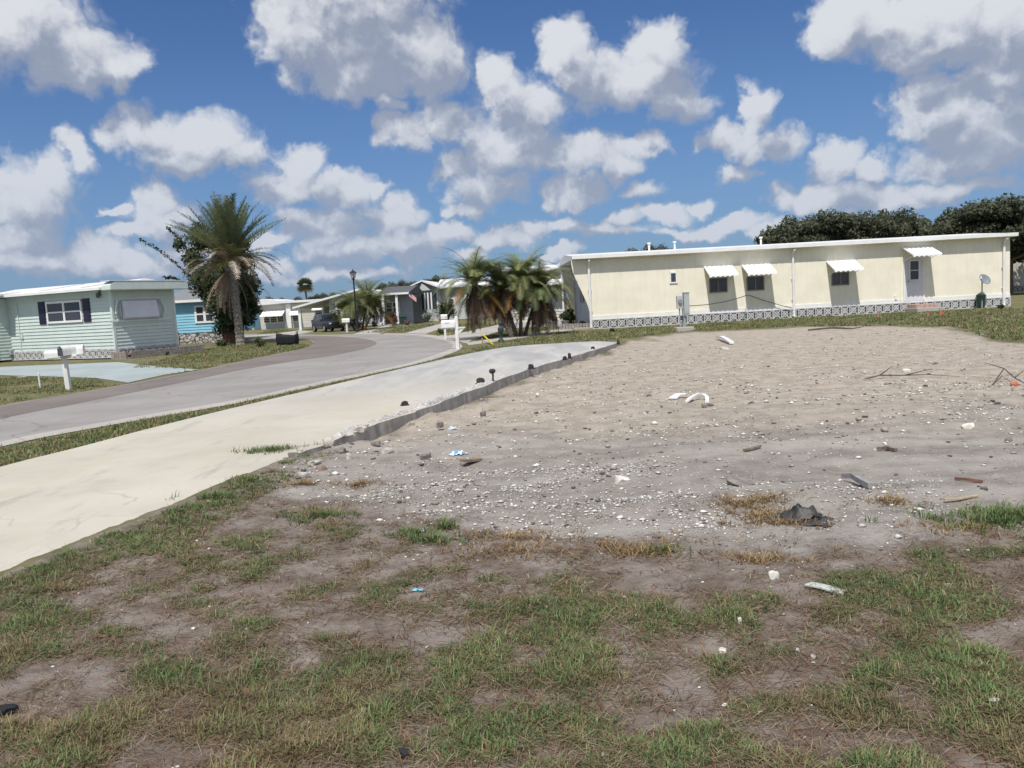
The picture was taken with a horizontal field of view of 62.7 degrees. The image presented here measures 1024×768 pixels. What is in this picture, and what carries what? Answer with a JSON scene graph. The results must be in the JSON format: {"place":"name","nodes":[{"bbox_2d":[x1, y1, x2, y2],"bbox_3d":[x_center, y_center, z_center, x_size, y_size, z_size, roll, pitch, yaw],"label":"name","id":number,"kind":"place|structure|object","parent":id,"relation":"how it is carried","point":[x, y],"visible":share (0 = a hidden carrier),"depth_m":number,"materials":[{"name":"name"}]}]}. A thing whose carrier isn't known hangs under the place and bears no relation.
{"place":"outdoors","nodes":[
{"label":"outdoors","id":0,"kind":"place"},
{"bbox_2d":[0,362,198,382],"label":"blue driveway","id":1,"kind":"structure","parent":0,"point":[122,372],"depth_m":27.63,"materials":[{"name":"paint"}]},
{"bbox_2d":[174,288,262,344],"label":"house","id":2,"kind":"structure","parent":0,"point":[194,322],"depth_m":52.48,"materials":[{"name":"blue metal"}]},
{"bbox_2d":[194,305,214,322],"bbox_3d":[-19.192,-4.366,52.406,1.211,1.112,0.060,-3,6,-2],"label":"window","id":3,"kind":"structure","parent":2,"relation":"in","point":[199,310],"depth_m":52.40,"materials":[{"name":"white metal"}]},
{"bbox_2d":[0,334,452,440],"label":"road","id":4,"kind":"structure","parent":0,"point":[386,351],"depth_m":18.89,"materials":[{"name":"asphalt"}]},
{"bbox_2d":[0,336,376,418],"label":"road patch","id":5,"kind":"object","parent":4,"relation":"on","point":[322,346],"visible":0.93,"depth_m":23.45,"materials":[{"name":"asphalt"}]},
{"bbox_2d":[0,333,461,445],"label":"gutter","id":6,"kind":"object","parent":4,"relation":"on","point":[453,349],"visible":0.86,"depth_m":15.06,"materials":[{"name":"concrete"}]},
{"bbox_2d":[253,299,323,329],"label":"house","id":7,"kind":"structure","parent":0,"point":[279,313],"depth_m":89.99,"materials":[{"name":"beige"}]},
{"bbox_2d":[263,314,284,323],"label":"window","id":8,"kind":"structure","parent":7,"relation":"in","point":[278,319],"depth_m":90.06,"materials":[{"name":"white metal"}]},
{"bbox_2d":[0,341,617,571],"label":"driveway","id":9,"kind":"structure","parent":0,"point":[51,502],"depth_m":9.92,"materials":[{"name":"concrete"}]},
{"bbox_2d":[322,437,333,447],"bbox_3d":[-2.070,0.656,9.464,0.130,0.119,0.122,-2,-4,-17],"label":"rubble chunk","id":10,"kind":"object","parent":9,"relation":"on","point":[328,441],"visible":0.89,"depth_m":9.42,"materials":[{"name":"concrete"}]},
{"bbox_2d":[354,424,368,432],"bbox_3d":[-1.868,0.554,10.452,0.144,0.085,0.212,-22,7,-42],"label":"rubble chunk","id":11,"kind":"object","parent":9,"relation":"on","point":[362,428],"visible":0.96,"depth_m":10.39,"materials":[{"name":"concrete"}]},
{"bbox_2d":[463,374,509,389],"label":"mortar ridge","id":12,"kind":"structure","parent":9,"relation":"on","point":[486,382],"depth_m":15.58,"materials":[{"name":"concrete"}]},
{"bbox_2d":[331,410,412,436],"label":"mortar ridge","id":13,"kind":"structure","parent":0,"point":[382,418],"depth_m":11.13,"materials":[{"name":"concrete"}]},
{"bbox_2d":[410,389,464,408],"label":"mortar ridge","id":14,"kind":"structure","parent":0,"point":[435,400],"depth_m":13.06,"materials":[{"name":"concrete"}]},
{"bbox_2d":[410,278,492,321],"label":"house","id":15,"kind":"structure","parent":0,"point":[426,302],"depth_m":84.59,"materials":[{"name":"grey"}]},
{"bbox_2d":[420,292,437,309],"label":"bay window","id":16,"kind":"structure","parent":15,"relation":"in","point":[428,301],"depth_m":83.90,"materials":[{"name":"white glass"}]},
{"bbox_2d":[0,292,1023,767],"bbox_3d":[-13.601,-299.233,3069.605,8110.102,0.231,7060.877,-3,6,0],"label":"ground","id":17,"kind":"structure","parent":0,"point":[916,458],"depth_m":6.09,"materials":[{"name":"soil"}]},
{"bbox_2d":[0,704,18,717],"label":"dark clod","id":18,"kind":"object","parent":17,"relation":"on","point":[5,709],"visible":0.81,"depth_m":3.27,"materials":[{"name":"soil"}]},
{"bbox_2d":[44,345,85,389],"bbox_3d":[-10.810,-0.341,20.361,0.850,1.162,0.575,-6,6,0],"label":"mailbox","id":19,"kind":"object","parent":17,"relation":"on","point":[63,353],"visible":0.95,"depth_m":20.29,"materials":[{"name":"metal"}]},
{"bbox_2d":[0,278,187,361],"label":"mobile home","id":20,"kind":"object","parent":17,"relation":"on","point":[102,319],"visible":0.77,"depth_m":37.73,"materials":[{"name":"green"}]},
{"bbox_2d":[45,300,82,323],"bbox_3d":[-20.021,-3.222,37.540,2.409,0.975,0.060,0,6,27],"label":"window","id":21,"kind":"structure","parent":20,"relation":"in","point":[69,311],"depth_m":37.50,"materials":[{"name":"white metal"}]},
{"bbox_2d":[111,345,204,359],"bbox_3d":[-15.752,-1.448,37.625,0.970,0.321,4.310,0,6,27],"label":"brick planter","id":22,"kind":"object","parent":17,"relation":"on","point":[150,353],"visible":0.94,"depth_m":36.81,"materials":[{"name":"brick"}]},
{"bbox_2d":[139,220,263,343],"bbox_3d":[-17.452,-5.854,48.735,6.731,7.339,3.577,-1,6,18],"label":"fig tree","id":23,"kind":"object","parent":17,"relation":"on","point":[224,325],"visible":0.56,"depth_m":48.00,"materials":[{"name":"green plant"}]},
{"bbox_2d":[216,338,228,346],"bbox_3d":[-15.052,-2.117,43.525,0.723,0.501,0.456,-2,6,15],"label":"shrub","id":24,"kind":"object","parent":17,"relation":"on","point":[220,342],"visible":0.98,"depth_m":43.45,"materials":[{"name":"green plant"}]},
{"bbox_2d":[166,191,287,344],"bbox_3d":[-14.970,-6.125,44.555,6.154,8.384,5.959,-5,6,-22],"label":"date palm","id":25,"kind":"object","parent":17,"relation":"on","point":[226,246],"visible":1,"depth_m":44.03,"materials":[{"name":"green plant"}]},
{"bbox_2d":[254,336,264,346],"bbox_3d":[-12.237,-2.056,40.741,0.547,0.603,0.595,-3,6,0],"label":"shrub","id":26,"kind":"object","parent":17,"relation":"on","point":[260,341],"visible":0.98,"depth_m":40.63,"materials":[{"name":"green plant"}]},
{"bbox_2d":[244,330,312,337],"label":"carport drive","id":27,"kind":"structure","parent":17,"relation":"on","point":[287,333],"depth_m":64.36,"materials":[{"name":"concrete"}]},
{"bbox_2d":[276,331,298,344],"bbox_3d":[-11.120,-2.257,41.603,1.059,0.656,0.727,-3,6,4],"label":"garden tub","id":28,"kind":"object","parent":17,"relation":"on","point":[283,339],"visible":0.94,"depth_m":41.27,"materials":[{"name":"black plastic"}]},
{"bbox_2d":[295,277,313,299],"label":"cabbage palm","id":29,"kind":"object","parent":17,"relation":"on","point":[305,288],"visible":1,"depth_m":172.12,"materials":[{"name":"green plant"}]},
{"bbox_2d":[311,313,344,331],"bbox_3d":[-14.258,-4.775,65.185,1.795,1.387,3.617,-7,7,-32],"label":"parked car","id":30,"kind":"object","parent":17,"relation":"on","point":[324,322],"visible":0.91,"depth_m":64.46,"materials":[{"name":"blue paint"}]},
{"bbox_2d":[335,447,345,453],"bbox_3d":[-1.839,0.718,9.023,0.115,0.077,0.086,0,2,38],"label":"rubble chunk","id":31,"kind":"object","parent":17,"relation":"on","point":[341,450],"visible":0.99,"depth_m":8.99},
{"bbox_2d":[321,300,367,329],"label":"pygmy palm","id":32,"kind":"object","parent":17,"relation":"on","point":[343,313],"visible":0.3,"depth_m":64.78,"materials":[{"name":"green plant"}]},
{"bbox_2d":[324,281,383,329],"bbox_3d":[-11.965,-5.820,63.376,4.367,3.749,4.470,-1,6,23],"label":"pygmy palm","id":33,"kind":"object","parent":17,"relation":"on","point":[351,316],"visible":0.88,"depth_m":62.94,"materials":[{"name":"green plant"}]},
{"bbox_2d":[350,269,358,331],"bbox_3d":[-11.214,-5.978,59.982,0.536,4.473,0.536,-1,6,22],"label":"street lamp","id":34,"kind":"object","parent":17,"relation":"on","point":[353,274],"visible":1,"depth_m":59.92,"materials":[{"name":"black metal"}]},
{"bbox_2d":[292,285,423,329],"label":"house","id":35,"kind":"structure","parent":17,"relation":"on","point":[401,302],"depth_m":76.60,"materials":[{"name":"grey"}]},
{"bbox_2d":[385,302,399,313],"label":"window","id":36,"kind":"structure","parent":35,"relation":"in","point":[393,304],"depth_m":76.69,"materials":[{"name":"white metal"}]},
{"bbox_2d":[339,278,392,329],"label":"pygmy palm","id":37,"kind":"object","parent":17,"relation":"on","point":[368,289],"visible":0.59,"depth_m":64.65,"materials":[{"name":"green plant"}]},
{"bbox_2d":[358,284,398,329],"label":"pygmy palm","id":38,"kind":"object","parent":17,"relation":"on","point":[376,313],"visible":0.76,"depth_m":64.62,"materials":[{"name":"green plant"}]},
{"bbox_2d":[355,323,415,333],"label":"drive","id":39,"kind":"structure","parent":17,"relation":"on","point":[371,330],"depth_m":60.20,"materials":[{"name":"concrete"}]},
{"bbox_2d":[381,447,393,453],"bbox_3d":[-1.346,0.726,9.059,0.104,0.082,0.124,7,6,26],"label":"rubble chunk","id":40,"kind":"object","parent":17,"relation":"on","point":[387,450],"visible":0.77,"depth_m":9.02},
{"bbox_2d":[386,311,397,323],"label":"shrub","id":41,"kind":"object","parent":17,"relation":"on","point":[395,320],"visible":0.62,"depth_m":73.22,"materials":[{"name":"green plant"}]},
{"bbox_2d":[399,747,408,759],"bbox_3d":[-0.375,1.278,2.904,0.028,0.033,0.043,1,12,-34],"label":"dark clod","id":42,"kind":"object","parent":17,"relation":"on","point":[403,751],"visible":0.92,"depth_m":2.89,"materials":[{"name":"stone"}]},
{"bbox_2d":[407,324,440,333],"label":"house drive","id":43,"kind":"structure","parent":17,"relation":"on","point":[426,330],"depth_m":54.51,"materials":[{"name":"concrete"}]},
{"bbox_2d":[420,452,430,459],"bbox_3d":[-0.892,0.753,8.662,0.076,0.072,0.125,-2,13,34],"label":"rubble chunk","id":44,"kind":"object","parent":17,"relation":"on","point":[424,456],"visible":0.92,"depth_m":8.63,"materials":[{"name":"concrete"}]},
{"bbox_2d":[421,311,432,321],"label":"shrub","id":45,"kind":"object","parent":17,"relation":"on","point":[428,315],"visible":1,"depth_m":79.01,"materials":[{"name":"green plant"}]},
{"bbox_2d":[423,275,440,296],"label":"background tree","id":46,"kind":"object","parent":17,"relation":"on","point":[434,279],"visible":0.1,"depth_m":128.57,"materials":[{"name":"green plant"}]},
{"bbox_2d":[434,298,456,319],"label":"shrub","id":47,"kind":"object","parent":17,"relation":"on","point":[442,307],"visible":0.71,"depth_m":78.66,"materials":[{"name":"green plant"}]},
{"bbox_2d":[441,316,464,348],"bbox_3d":[-2.025,-1.730,29.202,0.835,1.253,0.250,-3,6,6],"label":"mailbox","id":48,"kind":"object","parent":17,"relation":"on","point":[449,324],"visible":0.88,"depth_m":29.10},
{"bbox_2d":[459,457,482,461],"bbox_3d":[-0.402,0.742,8.224,0.085,0.048,0.236,2,8,45],"label":"flat board","id":49,"kind":"object","parent":17,"relation":"on","point":[471,459],"visible":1,"depth_m":8.19,"materials":[{"name":"brown wood"}]},
{"bbox_2d":[432,246,517,337],"bbox_3d":[-1.561,-3.859,35.862,3.804,4.167,4.141,-3,6,0],"label":"pygmy palm","id":50,"kind":"object","parent":17,"relation":"on","point":[472,272],"visible":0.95,"depth_m":35.67,"materials":[{"name":"green plant"}]},
{"bbox_2d":[441,325,511,342],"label":"side drive","id":51,"kind":"structure","parent":17,"relation":"on","point":[465,337],"depth_m":42.58,"materials":[{"name":"concrete"}]},
{"bbox_2d":[498,321,503,341],"bbox_3d":[-0.448,-2.080,33.097,0.260,0.820,0.254,-3,6,0],"label":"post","id":52,"kind":"object","parent":17,"relation":"on","point":[500,329],"visible":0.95,"depth_m":33.03,"materials":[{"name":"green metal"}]},
{"bbox_2d":[462,260,545,336],"bbox_3d":[-0.371,-3.685,36.484,3.908,3.532,4.027,-3,6,0],"label":"pygmy palm","id":53,"kind":"object","parent":17,"relation":"on","point":[501,296],"visible":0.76,"depth_m":36.19,"materials":[{"name":"green plant"}]},
{"bbox_2d":[0,307,1023,465],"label":"lawn grass","id":54,"kind":"structure","parent":17,"relation":"on","point":[102,433],"depth_m":29.88,"materials":[{"name":"plant"}]},
{"bbox_2d":[482,247,559,335],"bbox_3d":[0.355,-4.054,36.802,3.769,4.100,3.935,-3,6,0],"label":"pygmy palm","id":55,"kind":"object","parent":17,"relation":"on","point":[527,263],"visible":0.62,"depth_m":36.22,"materials":[{"name":"green plant"}]},
{"bbox_2d":[502,264,571,327],"bbox_3d":[1.505,-5.476,51.947,4.257,3.680,10.020,-3,6,0],"label":"mobile home","id":56,"kind":"object","parent":17,"relation":"on","point":[558,306],"visible":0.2,"depth_m":47.83,"materials":[{"name":"beige"}]},
{"bbox_2d":[505,256,575,335],"bbox_3d":[1.188,-3.700,37.055,3.364,3.965,3.747,-6,7,-31],"label":"pygmy palm","id":57,"kind":"object","parent":17,"relation":"on","point":[536,319],"visible":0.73,"depth_m":36.63,"materials":[{"name":"green plant"}]},
{"bbox_2d":[558,310,571,327],"bbox_3d":[2.858,-3.495,45.088,0.781,0.936,0.725,-3,6,0],"label":"potted plant","id":58,"kind":"object","parent":17,"relation":"on","point":[565,316],"visible":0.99,"depth_m":45.00,"materials":[{"name":"green plant"}]},
{"bbox_2d":[567,308,575,323],"bbox_3d":[3.287,-3.855,48.073,0.994,1.075,0.912,-3,6,0],"label":"shrub","id":59,"kind":"object","parent":17,"relation":"on","point":[572,315],"visible":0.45,"depth_m":47.91,"materials":[{"name":"green plant"}]},
{"bbox_2d":[560,323,589,329],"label":"garden wall","id":60,"kind":"structure","parent":17,"relation":"on","point":[569,326],"depth_m":41.74,"materials":[{"name":"grey brick"}]},
{"bbox_2d":[165,441,1023,555],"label":"weeds","id":61,"kind":"object","parent":17,"relation":"on","point":[1001,514],"visible":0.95,"depth_m":5.56,"materials":[{"name":"green plant"}]},
{"bbox_2d":[614,475,629,484],"bbox_3d":[0.911,0.798,6.943,0.128,0.076,0.097,6,15,-10],"label":"loose stone","id":62,"kind":"object","parent":17,"relation":"on","point":[620,480],"visible":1,"depth_m":6.91,"materials":[{"name":"stone"}]},
{"bbox_2d":[258,329,1023,544],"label":"soil clods","id":63,"kind":"object","parent":17,"relation":"on","point":[883,429],"visible":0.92,"depth_m":8.90,"materials":[{"name":"soil"}]},
{"bbox_2d":[641,244,664,250],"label":"background tree","id":64,"kind":"object","parent":17,"relation":"on","point":[645,248],"visible":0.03,"depth_m":138.05,"materials":[{"name":"green plant"}]},
{"bbox_2d":[668,393,687,398],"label":"flat trim","id":65,"kind":"structure","parent":17,"relation":"on","point":[676,395],"depth_m":12.69,"materials":[{"name":"white plastic"}]},
{"bbox_2d":[674,292,693,331],"bbox_3d":[6.847,-2.856,33.527,0.700,1.595,0.460,-3,6,-4],"label":"meter pedestal","id":66,"kind":"object","parent":17,"relation":"on","point":[685,307],"visible":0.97,"depth_m":33.37,"materials":[{"name":"metal"}]},
{"bbox_2d":[690,295,790,307],"bbox_3d":[9.707,-3.556,37.733,1.578,0.783,10.070,2,8,42],"label":"service cable","id":67,"kind":"object","parent":66,"relation":"attached to","point":[734,299],"visible":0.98,"depth_m":38.95,"materials":[{"name":"black plastic"}]},
{"bbox_2d":[685,393,708,402],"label":"bent trim","id":68,"kind":"structure","parent":17,"relation":"on","point":[705,396],"depth_m":12.10,"materials":[{"name":"white plastic"}]},
{"bbox_2d":[715,336,733,343],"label":"bent trim","id":69,"kind":"structure","parent":17,"relation":"on","point":[728,340],"depth_m":24.85,"materials":[{"name":"white plastic"}]},
{"bbox_2d":[726,477,755,486],"bbox_3d":[1.840,0.799,6.754,0.195,0.054,0.228,-3,14,-17],"label":"rock","id":70,"kind":"object","parent":17,"relation":"on","point":[737,481],"visible":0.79,"depth_m":6.73,"materials":[{"name":"stone"}]},
{"bbox_2d":[753,225,778,244],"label":"background tree","id":71,"kind":"object","parent":17,"relation":"on","point":[770,230],"visible":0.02,"depth_m":82.84,"materials":[{"name":"green plant"}]},
{"bbox_2d":[769,570,779,579],"bbox_3d":[1.396,1.021,4.474,0.061,0.050,0.050,-1,-1,-39],"label":"loose stone","id":72,"kind":"object","parent":17,"relation":"on","point":[773,574],"visible":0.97,"depth_m":4.46,"materials":[{"name":"stone"}]},
{"bbox_2d":[558,232,1018,329],"bbox_3d":[13.642,-5.581,44.118,21.770,4.149,8.670,-3,6,-2],"label":"mobile home","id":73,"kind":"object","parent":17,"relation":"on","point":[801,279],"visible":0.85,"depth_m":40.97,"materials":[{"name":"beige"}]},
{"bbox_2d":[669,272,676,283],"bbox_3d":[7.830,-5.163,40.754,0.372,0.560,0.060,-3,6,-2],"label":"window","id":74,"kind":"structure","parent":73,"relation":"in","point":[672,275],"depth_m":40.74,"materials":[{"name":"white metal"}]},
{"bbox_2d":[709,277,727,292],"bbox_3d":[10.026,-4.806,40.860,0.883,0.705,0.060,-3,6,-2],"label":"window","id":75,"kind":"structure","parent":73,"relation":"in","point":[716,285],"depth_m":40.86,"materials":[{"name":"grey glass"}]},
{"bbox_2d":[746,276,763,290],"bbox_3d":[11.859,-4.900,40.914,0.849,0.685,0.060,-3,6,-2],"label":"window","id":76,"kind":"structure","parent":73,"relation":"in","point":[754,283],"depth_m":40.91,"materials":[{"name":"grey glass"}]},
{"bbox_2d":[831,272,848,285],"bbox_3d":[16.037,-5.139,41.030,0.862,0.629,0.060,-3,6,-2],"label":"window","id":77,"kind":"structure","parent":73,"relation":"in","point":[838,278],"depth_m":41.02,"materials":[{"name":"grey glass"}]},
{"bbox_2d":[903,256,924,300],"bbox_3d":[19.677,-5.151,41.108,1.038,2.160,0.112,-3,6,-2],"label":"door","id":78,"kind":"structure","parent":73,"relation":"in","point":[913,267],"depth_m":41.11,"materials":[{"name":"white metal"}]},
{"bbox_2d":[762,215,820,243],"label":"background tree","id":79,"kind":"object","parent":17,"relation":"on","point":[788,231],"visible":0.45,"depth_m":75.44,"materials":[{"name":"green plant"}]},
{"bbox_2d":[752,513,835,527],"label":"dry grass","id":80,"kind":"structure","parent":17,"relation":"on","point":[814,521],"depth_m":5.53,"materials":[{"name":"plant"}]},
{"bbox_2d":[779,503,823,520],"bbox_3d":[1.925,0.847,5.615,0.374,0.114,0.242,-4,6,-13],"label":"tarp scrap","id":81,"kind":"object","parent":80,"relation":"on","point":[797,511],"visible":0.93,"depth_m":5.55,"materials":[{"name":"plastic"}]},
{"bbox_2d":[804,582,845,594],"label":"flat trim","id":82,"kind":"structure","parent":17,"relation":"on","point":[819,586],"depth_m":4.25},
{"bbox_2d":[798,208,869,241],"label":"background tree","id":83,"kind":"object","parent":17,"relation":"on","point":[841,223],"visible":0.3,"depth_m":76.75,"materials":[{"name":"green plant"}]},
{"bbox_2d":[808,326,863,330],"bbox_3d":[10.969,-1.884,28.436,1.850,0.111,0.294,2,7,41],"label":"fallen branch","id":84,"kind":"object","parent":17,"relation":"on","point":[834,328],"visible":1,"depth_m":28.53,"materials":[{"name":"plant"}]},
{"bbox_2d":[841,473,872,487],"bbox_3d":[2.666,0.739,6.482,0.055,0.064,0.427,-4,6,-5],"label":"driftwood","id":85,"kind":"object","parent":17,"relation":"on","point":[855,477],"visible":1,"depth_m":6.43,"materials":[{"name":"grey wood"}]},
{"bbox_2d":[825,209,913,239],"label":"background tree","id":86,"kind":"object","parent":17,"relation":"on","point":[885,228],"visible":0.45,"depth_m":75.37,"materials":[{"name":"green plant"}]},
{"bbox_2d":[873,209,894,225],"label":"background tree","id":87,"kind":"object","parent":17,"relation":"on","point":[881,213],"depth_m":80.48,"materials":[{"name":"green plant"}]},
{"bbox_2d":[877,446,897,451],"bbox_3d":[3.495,0.607,7.844,0.130,0.050,0.244,-3,6,0],"label":"wood splinter","id":88,"kind":"object","parent":17,"relation":"on","point":[888,448],"visible":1,"depth_m":7.87,"materials":[{"name":"wood"}]},
{"bbox_2d":[886,207,932,237],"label":"background tree","id":89,"kind":"object","parent":17,"relation":"on","point":[914,221],"visible":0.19,"depth_m":78.26,"materials":[{"name":"green plant"}]},
{"bbox_2d":[864,366,959,378],"bbox_3d":[6.486,-0.189,13.658,1.402,0.196,0.342,0,6,25],"label":"fallen branch","id":90,"kind":"object","parent":17,"relation":"on","point":[903,375],"visible":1,"depth_m":13.57,"materials":[{"name":"wood"}]},
{"bbox_2d":[905,303,943,311],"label":"door steps","id":91,"kind":"structure","parent":17,"relation":"on","point":[923,307],"depth_m":40.39,"materials":[{"name":"pink brick"}]},
{"bbox_2d":[918,206,966,235],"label":"background tree","id":92,"kind":"object","parent":17,"relation":"on","point":[928,232],"visible":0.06,"depth_m":68.74,"materials":[{"name":"green plant"}]},
{"bbox_2d":[943,494,978,500],"bbox_3d":[3.202,0.809,5.978,0.292,0.016,0.040,-5,6,-15],"label":"wood splinter","id":93,"kind":"object","parent":17,"relation":"on","point":[965,497],"visible":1,"depth_m":5.96,"materials":[{"name":"wood"}]},
{"bbox_2d":[954,477,982,482],"bbox_3d":[3.499,0.734,6.440,0.031,0.028,0.205,-7,7,-36],"label":"wood splinter","id":94,"kind":"object","parent":17,"relation":"on","point":[969,479],"visible":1,"depth_m":6.42,"materials":[{"name":"wood"}]},
{"bbox_2d":[962,423,974,429],"bbox_3d":[4.794,0.449,8.817,0.119,0.076,0.087,-12,1,34],"label":"loose stone","id":95,"kind":"object","parent":17,"relation":"on","point":[969,426],"visible":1,"depth_m":8.79,"materials":[{"name":"stone"}]},
{"bbox_2d":[932,198,1013,235],"bbox_3d":[36.141,-10.524,65.284,6.566,7.727,7.433,-1,6,23],"label":"background tree","id":96,"kind":"object","parent":17,"relation":"on","point":[948,228],"visible":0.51,"depth_m":64.73,"materials":[{"name":"green plant"}]},
{"bbox_2d":[976,294,985,307],"bbox_3d":[22.856,-4.053,40.939,0.440,0.710,0.429,-3,6,-2],"label":"garbage bin","id":97,"kind":"object","parent":17,"relation":"on","point":[980,298],"visible":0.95,"depth_m":40.80,"materials":[{"name":"green plastic"}]},
{"bbox_2d":[979,274,990,307],"bbox_3d":[22.812,-4.489,40.599,0.952,1.648,0.323,-6,6,-29],"label":"satellite dish","id":98,"kind":"object","parent":17,"relation":"on","point":[985,279],"visible":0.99,"depth_m":40.69,"materials":[{"name":"metal"}]},
{"bbox_2d":[965,196,1014,252],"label":"background tree","id":99,"kind":"object","parent":17,"relation":"on","point":[988,201],"visible":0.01,"depth_m":66.78,"materials":[{"name":"green plant"}]},
{"bbox_2d":[963,192,1023,294],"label":"background tree","id":100,"kind":"object","parent":17,"relation":"on","point":[980,211],"visible":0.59,"depth_m":62.65,"materials":[{"name":"green plant"}]},
{"bbox_2d":[987,363,1023,385],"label":"fallen branch","id":101,"kind":"object","parent":17,"relation":"on","point":[1008,372],"visible":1,"depth_m":12.47,"materials":[{"name":"wood"}]},
{"bbox_2d":[1013,260,1023,291],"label":"mobile home","id":102,"kind":"object","parent":17,"relation":"on","point":[1018,276],"visible":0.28,"depth_m":74.16,"materials":[{"name":"beige"}]},
{"bbox_2d":[0,422,1023,767],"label":"grass","id":103,"kind":"structure","parent":0,"point":[226,716],"depth_m":3.47,"materials":[{"name":"plant"}]},
{"bbox_2d":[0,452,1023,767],"bbox_3d":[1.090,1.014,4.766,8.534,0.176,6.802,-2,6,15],"label":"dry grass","id":104,"kind":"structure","parent":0,"point":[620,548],"depth_m":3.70,"materials":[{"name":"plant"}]},
{"bbox_2d":[0,0,1023,300],"label":"sky","id":105,"kind":"structure","parent":0,"point":[381,135],"materials":[{"name":"blue"}]},
{"bbox_2d":[466,329,572,344],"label":"front walk","id":106,"kind":"structure","parent":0,"point":[493,340],"depth_m":35.51,"materials":[{"name":"concrete"}]},
{"bbox_2d":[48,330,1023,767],"bbox_3d":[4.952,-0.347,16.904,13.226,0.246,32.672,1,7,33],"label":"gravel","id":107,"kind":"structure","parent":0,"point":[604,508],"depth_m":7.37,"materials":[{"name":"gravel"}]},
{"bbox_2d":[523,348,597,368],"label":"mortar ridge","id":108,"kind":"structure","parent":0,"point":[560,358],"depth_m":20.93,"materials":[{"name":"concrete"}]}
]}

